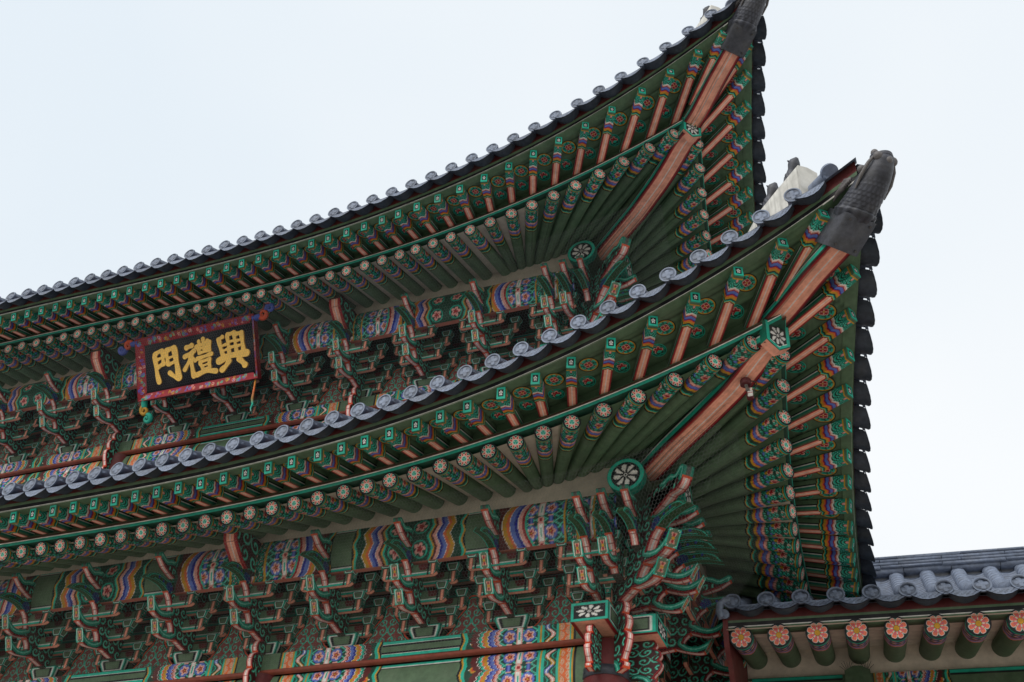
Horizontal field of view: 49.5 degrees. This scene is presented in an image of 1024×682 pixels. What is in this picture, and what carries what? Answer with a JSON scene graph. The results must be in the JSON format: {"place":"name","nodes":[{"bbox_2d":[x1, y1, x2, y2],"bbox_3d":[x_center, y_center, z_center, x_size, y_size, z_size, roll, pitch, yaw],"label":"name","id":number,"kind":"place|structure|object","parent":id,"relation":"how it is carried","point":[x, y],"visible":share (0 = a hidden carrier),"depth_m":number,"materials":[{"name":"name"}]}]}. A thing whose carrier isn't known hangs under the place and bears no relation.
{"place":"outdoors","nodes":[
{"label":"outdoors","id":0,"kind":"place"},
{"bbox_2d":[0,0,1023,556],"label":"sky","id":1,"kind":"structure","parent":0,"point":[132,132],"materials":[{"name":"white"}]},
{"label":"ground","id":2,"kind":"structure","parent":0,"visible":0},
{"bbox_2d":[0,0,897,681],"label":"palace gate","id":3,"kind":"structure","parent":2,"relation":"on","point":[770,290],"depth_m":17.04,"materials":[{"name":"paint"}]},
{"bbox_2d":[118,303,274,423],"bbox_3d":[-6.355,0.512,22.401,3.796,1.960,0.140,-11,-13,19],"label":"name plaque","id":4,"kind":"object","parent":3,"relation":"attached to","point":[190,385],"visible":1,"depth_m":22.42,"materials":[{"name":"paint"}]},
{"bbox_2d":[250,379,255,410],"bbox_3d":[-5.035,1.055,21.599,0.126,0.804,0.058,-11,-42,19],"label":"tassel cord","id":5,"kind":"object","parent":4,"relation":"hanging from","point":[252,398],"visible":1,"depth_m":21.57,"materials":[{"name":"orange fabric"}]},
{"bbox_2d":[0,200,672,468],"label":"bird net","id":6,"kind":"object","parent":3,"relation":"attached to","point":[325,346],"visible":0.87,"depth_m":21.50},
{"bbox_2d":[0,425,765,681],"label":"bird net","id":7,"kind":"object","parent":3,"relation":"attached to","point":[398,578],"visible":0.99,"depth_m":15.81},
{"bbox_2d":[740,377,756,400],"bbox_3d":[3.006,0.610,14.132,0.201,0.312,0.143,-30,-51,35],"label":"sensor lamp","id":8,"kind":"object","parent":3,"relation":"hanging from","point":[745,383],"visible":1,"depth_m":14.15,"materials":[{"name":"white plastic"}]},
{"bbox_2d":[715,546,1023,681],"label":"side gallery","id":9,"kind":"object","parent":3,"relation":"attached to","point":[956,616],"visible":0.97,"depth_m":16.34,"materials":[{"name":"paint"}]}
]}

